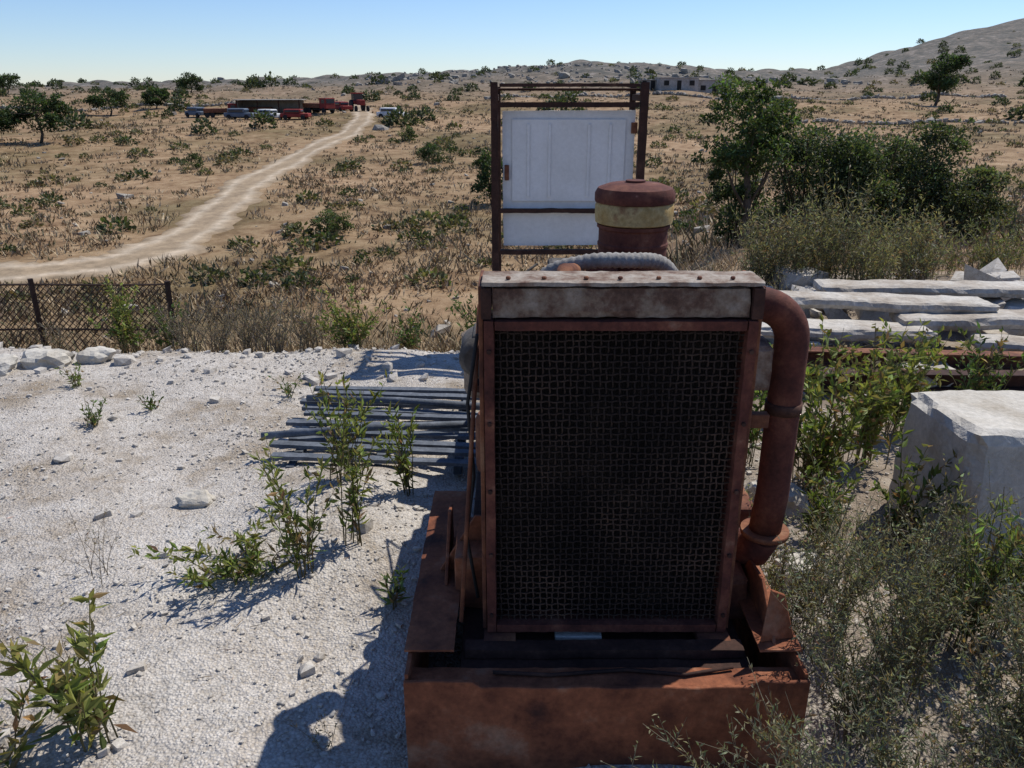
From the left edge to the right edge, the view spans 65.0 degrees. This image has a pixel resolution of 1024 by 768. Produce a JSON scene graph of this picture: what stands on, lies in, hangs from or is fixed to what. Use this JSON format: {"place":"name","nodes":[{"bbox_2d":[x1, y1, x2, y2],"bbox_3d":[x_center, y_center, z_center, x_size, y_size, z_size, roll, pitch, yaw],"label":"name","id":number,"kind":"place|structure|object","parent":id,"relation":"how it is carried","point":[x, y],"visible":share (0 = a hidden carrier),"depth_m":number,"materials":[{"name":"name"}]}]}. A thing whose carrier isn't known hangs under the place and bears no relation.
{"place":"outdoors","nodes":[
{"label":"outdoors","id":0,"kind":"place"},
{"bbox_2d":[0,101,355,111],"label":"dry stone wall","id":1,"kind":"structure","parent":0,"point":[193,105],"depth_m":141.71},
{"bbox_2d":[0,101,376,283],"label":"dirt road","id":2,"kind":"structure","parent":0,"point":[197,227],"depth_m":43.81,"materials":[{"name":"soil"}]},
{"bbox_2d":[0,18,1023,767],"bbox_3d":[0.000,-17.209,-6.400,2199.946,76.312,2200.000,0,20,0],"label":"ground terrain","id":3,"kind":"structure","parent":0,"point":[168,686],"depth_m":3.79,"materials":[{"name":"soil"}]},
{"bbox_2d":[0,353,18,376],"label":"rock","id":4,"kind":"object","parent":3,"relation":"on","point":[8,362],"visible":0.96,"depth_m":5.03,"materials":[{"name":"stone"}]},
{"bbox_2d":[0,72,20,94],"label":"carob tree","id":5,"kind":"object","parent":3,"relation":"on","point":[9,78],"visible":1,"depth_m":196.53,"materials":[{"name":"green plant"}]},
{"bbox_2d":[0,103,23,134],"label":"carob tree","id":6,"kind":"object","parent":3,"relation":"on","point":[7,123],"visible":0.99,"depth_m":82.25,"materials":[{"name":"green plant"}]},
{"bbox_2d":[0,671,47,767],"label":"inula plant","id":7,"kind":"object","parent":3,"relation":"on","point":[19,703],"visible":0.93,"depth_m":2.13,"materials":[{"name":"green plant"}]},
{"bbox_2d":[0,81,73,142],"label":"carob tree","id":8,"kind":"object","parent":3,"relation":"on","point":[55,118],"visible":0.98,"depth_m":83.11,"materials":[{"name":"green plant"}]},
{"bbox_2d":[19,348,74,368],"bbox_3d":[-3.008,-0.152,5.225,0.316,0.157,0.245,0,20,0],"label":"rock","id":9,"kind":"object","parent":3,"relation":"on","point":[33,358],"visible":0.82,"depth_m":5.14,"materials":[{"name":"stone"}]},
{"bbox_2d":[15,317,78,351],"bbox_3d":[-3.687,-0.369,6.352,0.550,0.346,0.366,13,24,31],"label":"dead brush","id":10,"kind":"object","parent":3,"relation":"on","point":[59,344],"visible":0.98,"depth_m":6.37,"materials":[{"name":"brown plant"}]},
{"bbox_2d":[0,588,138,751],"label":"inula plant","id":11,"kind":"object","parent":3,"relation":"on","point":[77,692],"visible":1,"depth_m":2.13,"materials":[{"name":"green plant"}]},
{"bbox_2d":[0,278,177,351],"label":"metal fence","id":12,"kind":"object","parent":3,"relation":"on","point":[31,284],"visible":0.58,"depth_m":8.75,"materials":[{"name":"metal"}]},
{"bbox_2d":[76,346,115,363],"bbox_3d":[-2.736,-0.178,5.324,0.244,0.134,0.196,0,20,0],"label":"rock","id":13,"kind":"object","parent":3,"relation":"on","point":[96,355],"visible":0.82,"depth_m":5.25,"materials":[{"name":"stone"}]},
{"bbox_2d":[83,86,130,115],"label":"carob tree","id":14,"kind":"object","parent":3,"relation":"on","point":[115,97],"visible":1,"depth_m":126.61,"materials":[{"name":"green plant"}]},
{"bbox_2d":[87,275,189,353],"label":"green weed bush","id":15,"kind":"object","parent":3,"relation":"on","point":[122,333],"visible":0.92,"depth_m":5.80,"materials":[{"name":"green plant"}]},
{"bbox_2d":[140,87,170,108],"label":"carob tree","id":16,"kind":"object","parent":3,"relation":"on","point":[150,97],"visible":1,"depth_m":132.97,"materials":[{"name":"green plant"}]},
{"bbox_2d":[0,492,351,750],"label":"dry stalks","id":17,"kind":"object","parent":3,"relation":"on","point":[316,741],"visible":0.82,"depth_m":2.41,"materials":[{"name":"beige plant"}]},
{"bbox_2d":[174,71,204,92],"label":"carob tree","id":18,"kind":"object","parent":3,"relation":"on","point":[192,80],"visible":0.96,"depth_m":191.18,"materials":[{"name":"green plant"}]},
{"bbox_2d":[179,153,203,168],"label":"mastic shrub","id":19,"kind":"object","parent":3,"relation":"on","point":[196,165],"visible":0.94,"depth_m":67.63,"materials":[{"name":"green plant"}]},
{"bbox_2d":[185,107,203,116],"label":"parked car","id":20,"kind":"object","parent":3,"relation":"on","point":[197,111],"visible":0.77,"depth_m":116.73,"materials":[{"name":"grey paint"}]},
{"bbox_2d":[175,489,215,507],"bbox_3d":[-1.353,0.498,3.442,0.164,0.088,0.118,0,20,0],"label":"rock","id":21,"kind":"object","parent":3,"relation":"on","point":[194,498],"visible":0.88,"depth_m":3.40,"materials":[{"name":"stone"}]},
{"bbox_2d":[128,506,294,590],"bbox_3d":[-1.050,0.636,2.864,0.570,0.206,0.422,-8,22,-20],"label":"inula plant","id":22,"kind":"object","parent":3,"relation":"on","point":[231,564],"visible":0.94,"depth_m":2.85,"materials":[{"name":"green plant"}]},
{"bbox_2d":[203,103,235,117],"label":"red truck","id":23,"kind":"object","parent":3,"relation":"on","point":[209,112],"visible":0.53,"depth_m":114.79,"materials":[{"name":"paint"}]},
{"bbox_2d":[144,285,331,352],"bbox_3d":[-1.935,-0.448,5.825,1.321,0.545,0.618,-2,21,-7],"label":"dead brush","id":24,"kind":"object","parent":3,"relation":"on","point":[181,336],"visible":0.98,"depth_m":5.82,"materials":[{"name":"brown plant"}]},
{"bbox_2d":[224,108,256,118],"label":"parked car","id":25,"kind":"object","parent":3,"relation":"on","point":[234,113],"visible":0.82,"depth_m":110.24,"materials":[{"name":"grey paint"}]},
{"bbox_2d":[233,99,306,117],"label":"farm shed","id":26,"kind":"structure","parent":3,"relation":"on","point":[279,105],"depth_m":118.44,"materials":[{"name":"metal"}]},
{"bbox_2d":[280,109,310,119],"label":"parked car","id":27,"kind":"object","parent":3,"relation":"on","point":[288,113],"visible":0.99,"depth_m":110.72,"materials":[{"name":"red paint"}]},
{"bbox_2d":[247,374,385,577],"bbox_3d":[-0.678,0.334,2.873,0.487,0.653,0.372,-9,22,-22],"label":"inula plant","id":28,"kind":"object","parent":3,"relation":"on","point":[285,510],"visible":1,"depth_m":2.86,"materials":[{"name":"green plant"}]},
{"bbox_2d":[302,98,334,113],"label":"red truck","id":29,"kind":"object","parent":3,"relation":"on","point":[323,105],"visible":0.96,"depth_m":115.00,"materials":[{"name":"paint"}]},
{"bbox_2d":[309,208,354,233],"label":"mastic shrub","id":30,"kind":"object","parent":3,"relation":"on","point":[329,215],"visible":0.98,"depth_m":42.23,"materials":[{"name":"green plant"}]},
{"bbox_2d":[304,369,392,481],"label":"inula plant","id":31,"kind":"object","parent":3,"relation":"on","point":[333,439],"visible":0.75,"depth_m":3.38,"materials":[{"name":"green plant"}]},
{"bbox_2d":[349,93,369,111],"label":"red tractor","id":32,"kind":"object","parent":3,"relation":"on","point":[356,98],"visible":0.95,"depth_m":128.03,"materials":[{"name":"paint"}]},
{"bbox_2d":[297,283,431,349],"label":"green weed bush","id":33,"kind":"object","parent":3,"relation":"on","point":[350,325],"visible":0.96,"depth_m":5.72,"materials":[{"name":"green plant"}]},
{"bbox_2d":[261,386,479,474],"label":"metal pipes","id":34,"kind":"object","parent":3,"relation":"on","point":[301,441],"visible":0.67,"depth_m":3.97,"materials":[{"name":"metal"}]},
{"bbox_2d":[375,564,409,609],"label":"inula plant","id":35,"kind":"object","parent":3,"relation":"on","point":[393,596],"visible":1,"depth_m":2.73,"materials":[{"name":"green plant"}]},
{"bbox_2d":[375,390,419,495],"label":"inula plant","id":36,"kind":"object","parent":3,"relation":"on","point":[403,461],"visible":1,"depth_m":3.34,"materials":[{"name":"green plant"}]},
{"bbox_2d":[415,141,444,162],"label":"mastic shrub","id":37,"kind":"object","parent":3,"relation":"on","point":[427,150],"visible":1,"depth_m":70.15,"materials":[{"name":"green plant"}]},
{"bbox_2d":[445,280,476,330],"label":"green weed bush","id":38,"kind":"object","parent":3,"relation":"on","point":[463,315],"visible":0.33,"depth_m":6.04,"materials":[{"name":"green plant"}]},
{"bbox_2d":[0,341,941,767],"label":"gravel rubble","id":39,"kind":"object","parent":3,"relation":"on","point":[308,669],"visible":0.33,"depth_m":4.93,"materials":[{"name":"stone"}]},
{"bbox_2d":[470,146,502,205],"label":"mastic shrub","id":40,"kind":"object","parent":3,"relation":"on","point":[483,176],"visible":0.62,"depth_m":52.11,"materials":[{"name":"green plant"}]},
{"bbox_2d":[490,82,498,270],"bbox_3d":[-0.115,-0.953,5.543,0.050,2.117,0.055,0,20,0],"label":"post","id":41,"kind":"object","parent":3,"relation":"on","point":[494,171],"visible":0.64,"depth_m":5.35,"materials":[{"name":"metal"}]},
{"bbox_2d":[498,87,500,270],"bbox_3d":[-0.100,-1.045,5.981,0.040,2.190,0.040,0,20,0],"label":"post","id":42,"kind":"object","parent":3,"relation":"on","point":[499,152],"visible":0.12,"depth_m":5.78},
{"bbox_2d":[1,346,1002,738],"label":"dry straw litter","id":43,"kind":"object","parent":3,"relation":"on","point":[265,508],"visible":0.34,"depth_m":3.12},
{"bbox_2d":[0,66,1023,320],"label":"dry grass","id":44,"kind":"structure","parent":3,"relation":"on","point":[180,298],"depth_m":48.93,"materials":[{"name":"plant"}]},
{"bbox_2d":[0,30,1023,313],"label":"scrub vegetation","id":45,"kind":"object","parent":3,"relation":"on","point":[320,236],"visible":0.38,"depth_m":49.99,"materials":[{"name":"green plant"}]},
{"bbox_2d":[0,333,1023,767],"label":"gravel stones","id":46,"kind":"object","parent":3,"relation":"on","point":[118,743],"visible":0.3,"depth_m":3.08,"materials":[{"name":"gravel"}]},
{"bbox_2d":[0,38,1023,135],"bbox_3d":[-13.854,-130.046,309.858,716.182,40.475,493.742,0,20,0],"label":"distant trees","id":47,"kind":"object","parent":3,"relation":"on","point":[255,81],"visible":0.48,"depth_m":199.40,"materials":[{"name":"green plant"}]},
{"bbox_2d":[0,213,1023,352],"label":"dry grass","id":48,"kind":"structure","parent":3,"relation":"on","point":[447,347],"depth_m":9.66,"materials":[{"name":"plant"}]},
{"bbox_2d":[0,70,1023,346],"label":"field rocks","id":49,"kind":"object","parent":3,"relation":"on","point":[386,226],"visible":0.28,"depth_m":44.31,"materials":[{"name":"stone"}]},
{"bbox_2d":[403,179,810,767],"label":"rusty diesel engine","id":50,"kind":"object","parent":3,"relation":"on","point":[591,566],"visible":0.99,"depth_m":2.11,"materials":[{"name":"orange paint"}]},
{"bbox_2d":[348,62,874,86],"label":"ridge rocks","id":51,"kind":"object","parent":3,"relation":"on","point":[564,74],"visible":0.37,"depth_m":270.84,"materials":[{"name":"stone"}]},
{"bbox_2d":[636,82,649,179],"bbox_3d":[0.857,-0.953,5.543,0.055,2.118,0.055,0,20,0],"label":"post","id":52,"kind":"object","parent":3,"relation":"on","point":[642,130],"visible":0.28,"depth_m":5.25,"materials":[{"name":"metal"}]},
{"bbox_2d":[500,208,594,212],"bbox_3d":[0.372,-1.177,5.459,0.907,0.030,0.046,0,20,0],"label":"rail","id":53,"kind":"object","parent":52,"relation":"attached to","point":[549,210],"visible":0.68,"depth_m":5.44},
{"bbox_2d":[500,249,597,254],"bbox_3d":[0.373,-0.915,5.556,0.910,0.036,0.045,0,20,0],"label":"rail","id":54,"kind":"object","parent":52,"relation":"attached to","point":[543,251],"visible":0.66,"depth_m":5.54,"materials":[{"name":"metal"}]},
{"bbox_2d":[502,110,635,245],"bbox_3d":[0.376,-1.380,5.434,0.880,0.892,0.026,0,20,0],"label":"white door","id":55,"kind":"object","parent":52,"relation":"attached to","point":[533,229],"visible":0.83,"depth_m":5.50,"materials":[{"name":"metal"}]},
{"bbox_2d":[512,119,625,200],"bbox_3d":[0.375,-1.491,5.371,0.750,0.530,0.008,0,20,0],"label":"door panel inset","id":56,"kind":"object","parent":55,"relation":"attached to","point":[569,142],"depth_m":5.36,"materials":[{"name":"white metal"}]},
{"bbox_2d":[527,124,529,196],"bbox_3d":[0.109,-1.488,5.363,0.018,0.470,0.007,0,20,0],"label":"rib","id":57,"kind":"object","parent":56,"relation":"attached to","point":[528,155],"visible":1,"depth_m":5.36,"materials":[{"name":"white metal"}]},
{"bbox_2d":[547,124,550,196],"bbox_3d":[0.249,-1.488,5.363,0.018,0.470,0.007,0,20,0],"label":"rib","id":58,"kind":"object","parent":56,"relation":"attached to","point":[549,152],"visible":1,"depth_m":5.35,"materials":[{"name":"white metal"}]},
{"bbox_2d":[586,124,590,196],"bbox_3d":[0.509,-1.488,5.363,0.018,0.470,0.007,0,20,0],"label":"rib","id":59,"kind":"object","parent":56,"relation":"attached to","point":[588,162],"visible":1,"depth_m":5.36,"materials":[{"name":"white metal"}]},
{"bbox_2d":[607,124,611,182],"bbox_3d":[0.649,-1.488,5.363,0.018,0.470,0.007,0,20,0],"label":"rib","id":60,"kind":"object","parent":56,"relation":"attached to","point":[609,152],"visible":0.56,"depth_m":5.34,"materials":[{"name":"white metal"}]},
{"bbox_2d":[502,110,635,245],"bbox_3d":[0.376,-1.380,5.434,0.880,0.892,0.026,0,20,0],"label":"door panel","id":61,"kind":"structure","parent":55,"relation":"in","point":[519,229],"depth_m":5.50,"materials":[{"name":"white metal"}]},
{"bbox_2d":[498,88,639,90],"bbox_3d":[0.372,-1.917,5.235,0.985,0.015,0.030,0,20,0],"label":"top slat","id":62,"kind":"object","parent":52,"relation":"attached to","point":[568,89],"visible":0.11,"depth_m":5.22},
{"bbox_2d":[499,102,639,107],"bbox_3d":[0.372,-1.814,5.222,0.908,0.035,0.045,0,20,0],"label":"rail","id":63,"kind":"object","parent":52,"relation":"attached to","point":[567,104],"visible":1,"depth_m":5.20,"materials":[{"name":"metal"}]},
{"bbox_2d":[499,83,639,86],"bbox_3d":[0.372,-1.926,5.180,0.907,0.025,0.046,0,20,0],"label":"rail","id":64,"kind":"object","parent":52,"relation":"attached to","point":[569,84],"visible":1,"depth_m":5.16,"materials":[{"name":"metal"}]},
{"bbox_2d":[600,714,743,767],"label":"feathery weed","id":65,"kind":"object","parent":3,"relation":"on","point":[694,765],"visible":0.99,"depth_m":1.88,"materials":[{"name":"green plant"}]},
{"bbox_2d":[655,78,698,91],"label":"walls","id":66,"kind":"structure","parent":3,"relation":"on","point":[672,85],"depth_m":187.47,"materials":[{"name":"paint"}]},
{"bbox_2d":[698,80,731,94],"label":"walls","id":67,"kind":"structure","parent":3,"relation":"on","point":[708,83],"depth_m":190.30,"materials":[{"name":"paint"}]},
{"bbox_2d":[701,134,777,249],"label":"carob bush","id":68,"kind":"object","parent":3,"relation":"on","point":[727,192],"visible":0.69,"depth_m":13.17,"materials":[{"name":"green plant"}]},
{"bbox_2d":[692,256,798,289],"bbox_3d":[1.606,-0.665,6.030,1.042,0.542,0.683,10,22,24],"label":"dead brush","id":69,"kind":"object","parent":3,"relation":"on","point":[774,287],"visible":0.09,"depth_m":6.05,"materials":[{"name":"brown plant"}]},
{"bbox_2d":[690,72,804,248],"bbox_3d":[3.611,-3.368,12.583,1.700,2.833,1.613,0,20,0],"label":"young carob tree","id":70,"kind":"object","parent":3,"relation":"on","point":[762,132],"visible":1,"depth_m":12.23,"materials":[{"name":"green plant"}]},
{"bbox_2d":[745,480,809,516],"bbox_3d":[1.139,0.498,3.496,0.297,0.159,0.232,0,20,0],"label":"rock","id":71,"kind":"object","parent":3,"relation":"on","point":[794,499],"visible":0.22,"depth_m":3.41,"materials":[{"name":"stone"}]},
{"bbox_2d":[766,338,820,346],"bbox_3d":[1.875,-0.364,5.706,0.150,0.165,1.050,-2,20,-5],"label":"bearer","id":72,"kind":"object","parent":3,"relation":"on","point":[771,340],"visible":0.09,"depth_m":5.24,"materials":[{"name":"stone"}]},
{"bbox_2d":[761,319,937,341],"bbox_3d":[2.175,-0.361,5.331,1.161,0.090,0.289,2,20,5],"label":"slab","id":73,"kind":"object","parent":72,"relation":"on","point":[861,330],"depth_m":5.22,"materials":[{"name":"stone"}]},
{"bbox_2d":[771,552,833,588],"bbox_3d":[1.054,0.682,2.929,0.228,0.112,0.178,0,20,0],"label":"rock","id":74,"kind":"object","parent":3,"relation":"on","point":[796,555],"visible":0.2,"depth_m":2.88,"materials":[{"name":"stone"}]},
{"bbox_2d":[744,477,888,589],"bbox_3d":[1.013,0.523,2.921,0.484,0.403,0.539,-5,21,-14],"label":"feathery weed","id":75,"kind":"object","parent":3,"relation":"on","point":[809,557],"visible":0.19,"depth_m":2.82,"materials":[{"name":"green plant"}]},
{"bbox_2d":[758,119,899,241],"bbox_3d":[5.350,-3.303,13.682,2.271,2.283,2.494,-17,26,-38],"label":"carob bush","id":76,"kind":"object","parent":3,"relation":"on","point":[864,161],"visible":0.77,"depth_m":13.09,"materials":[{"name":"green plant"}]},
{"bbox_2d":[747,312,930,491],"bbox_3d":[1.442,0.088,3.582,1.020,0.770,0.729,0,20,0],"label":"leafy weed bush","id":77,"kind":"object","parent":3,"relation":"on","point":[866,412],"visible":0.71,"depth_m":3.57,"materials":[{"name":"green plant"}]},
{"bbox_2d":[727,147,968,287],"bbox_3d":[2.907,-1.392,6.956,1.996,1.243,1.301,7,21,17],"label":"grey shrub","id":78,"kind":"object","parent":3,"relation":"on","point":[798,252],"visible":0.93,"depth_m":6.89,"materials":[{"name":"green plant"}]},
{"bbox_2d":[696,628,1023,767],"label":"feathery weed","id":79,"kind":"object","parent":3,"relation":"on","point":[891,756],"visible":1,"depth_m":1.89,"materials":[{"name":"green plant"}]},
{"bbox_2d":[855,310,890,320],"bbox_3d":[2.921,-0.491,6.126,0.601,0.333,0.412,3,21,9],"label":"boulder","id":80,"kind":"object","parent":3,"relation":"on","point":[864,315],"visible":0.08,"depth_m":5.99,"materials":[{"name":"stone"}]},
{"bbox_2d":[736,453,1023,669],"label":"feathery weed","id":81,"kind":"object","parent":3,"relation":"on","point":[944,569],"visible":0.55,"depth_m":2.50,"materials":[{"name":"green plant"}]},
{"bbox_2d":[795,424,965,555],"bbox_3d":[1.380,0.395,3.070,0.570,0.537,0.385,0,20,0],"label":"leafy weed bush","id":82,"kind":"object","parent":3,"relation":"on","point":[902,497],"visible":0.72,"depth_m":3.05,"materials":[{"name":"green plant"}]},
{"bbox_2d":[754,317,1023,435],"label":"leafy weed bush","id":83,"kind":"object","parent":3,"relation":"on","point":[977,372],"visible":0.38,"depth_m":4.20,"materials":[{"name":"green plant"}]},
{"bbox_2d":[766,258,1023,330],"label":"stone rubble heap","id":84,"kind":"object","parent":3,"relation":"on","point":[995,270],"visible":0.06,"depth_m":6.82,"materials":[{"name":"stone"}]},
{"bbox_2d":[813,279,1023,299],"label":"slab","id":85,"kind":"object","parent":84,"relation":"on","point":[1005,289],"depth_m":5.91,"materials":[{"name":"stone"}]},
{"bbox_2d":[768,466,1023,767],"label":"feathery weed","id":86,"kind":"object","parent":3,"relation":"on","point":[893,660],"visible":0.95,"depth_m":2.13,"materials":[{"name":"green plant"}]},
{"bbox_2d":[810,117,981,242],"bbox_3d":[6.497,-3.438,14.038,2.678,2.366,2.472,0,20,0],"label":"carob bush","id":87,"kind":"object","parent":3,"relation":"on","point":[928,175],"visible":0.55,"depth_m":13.53,"materials":[{"name":"green plant"}]},
{"bbox_2d":[804,384,1023,390],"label":"bottom flange","id":88,"kind":"object","parent":3,"relation":"on","point":[1009,388],"visible":0.11,"depth_m":4.72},
{"bbox_2d":[805,375,1023,386],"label":"web","id":89,"kind":"object","parent":88,"relation":"on","point":[1016,381],"visible":0.29,"depth_m":4.74},
{"bbox_2d":[812,368,1023,376],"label":"top flange","id":90,"kind":"object","parent":89,"relation":"attached to","point":[1017,373],"visible":0.24,"depth_m":4.72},
{"bbox_2d":[807,362,1023,369],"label":"bottom flange","id":91,"kind":"object","parent":3,"relation":"on","point":[954,367],"visible":0.09,"depth_m":4.94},
{"bbox_2d":[807,353,1023,366],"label":"web","id":92,"kind":"object","parent":91,"relation":"on","point":[950,360],"visible":0.25,"depth_m":4.94},
{"bbox_2d":[808,347,1022,357],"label":"top flange","id":93,"kind":"object","parent":92,"relation":"on","point":[1015,354],"visible":0.39,"depth_m":4.91,"materials":[{"name":"metal"}]},
{"bbox_2d":[896,360,953,392],"bbox_3d":[2.486,-0.021,4.895,0.448,0.225,0.366,0,20,0],"label":"boulder","id":94,"kind":"object","parent":3,"relation":"on","point":[940,365],"visible":0.15,"depth_m":4.80,"materials":[{"name":"stone"}]},
{"bbox_2d":[861,214,1023,277],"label":"grey shrub","id":95,"kind":"object","parent":3,"relation":"on","point":[991,256],"visible":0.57,"depth_m":7.90,"materials":[{"name":"green plant"}]},
{"bbox_2d":[919,51,973,105],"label":"carob tree","id":96,"kind":"object","parent":3,"relation":"on","point":[939,83],"visible":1,"depth_m":143.43,"materials":[{"name":"green plant"}]},
{"bbox_2d":[889,391,1023,564],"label":"limestone block","id":97,"kind":"object","parent":3,"relation":"on","point":[978,431],"depth_m":2.99,"materials":[{"name":"stone"}]},
{"bbox_2d":[909,456,1023,660],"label":"leafy weed bush","id":98,"kind":"object","parent":3,"relation":"on","point":[989,564],"visible":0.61,"depth_m":2.44,"materials":[{"name":"green plant"}]},
{"bbox_2d":[912,165,1022,246],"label":"carob bush","id":99,"kind":"object","parent":3,"relation":"on","point":[972,196],"visible":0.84,"depth_m":13.34,"materials":[{"name":"green plant"}]},
{"bbox_2d":[961,330,1009,336],"bbox_3d":[3.375,-0.306,5.621,0.150,0.115,1.150,2,20,5],"label":"bearer","id":100,"kind":"object","parent":3,"relation":"on","point":[969,333],"visible":0.07,"depth_m":5.64,"materials":[{"name":"stone"}]},
{"bbox_2d":[967,334,1023,351],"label":"slab","id":101,"kind":"object","parent":100,"relation":"on","point":[1014,343],"depth_m":5.16,"materials":[{"name":"stone"}]},
{"bbox_2d":[888,308,1023,330],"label":"slab","id":102,"kind":"object","parent":101,"relation":"on","point":[1009,319],"depth_m":5.32,"materials":[{"name":"stone"}]},
{"bbox_2d":[776,289,999,312],"bbox_3d":[2.400,-0.576,5.602,1.801,0.119,0.317,1,20,4],"label":"slab","id":103,"kind":"object","parent":102,"relation":"on","point":[884,303],"depth_m":5.48,"materials":[{"name":"stone"}]},
{"bbox_2d":[1003,298,1023,335],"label":"boulder","id":104,"kind":"object","parent":3,"relation":"on","point":[1014,303],"visible":0.15,"depth_m":5.80,"materials":[{"name":"stone"}]},
{"bbox_2d":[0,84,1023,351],"bbox_3d":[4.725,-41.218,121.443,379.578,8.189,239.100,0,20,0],"label":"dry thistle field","id":105,"kind":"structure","parent":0,"point":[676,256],"depth_m":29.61,"materials":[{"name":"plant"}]},
{"bbox_2d":[0,0,1023,84],"label":"sky","id":106,"kind":"structure","parent":0,"point":[41,40],"materials":[{"name":"blue"}]},
{"bbox_2d":[484,90,1006,100],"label":"dry stone wall","id":107,"kind":"structure","parent":0,"point":[778,97],"depth_m":169.48,"materials":[{"name":"stone"}]},
{"bbox_2d":[750,117,1023,124],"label":"dry stone wall","id":108,"kind":"structure","parent":0,"point":[906,121],"depth_m":111.15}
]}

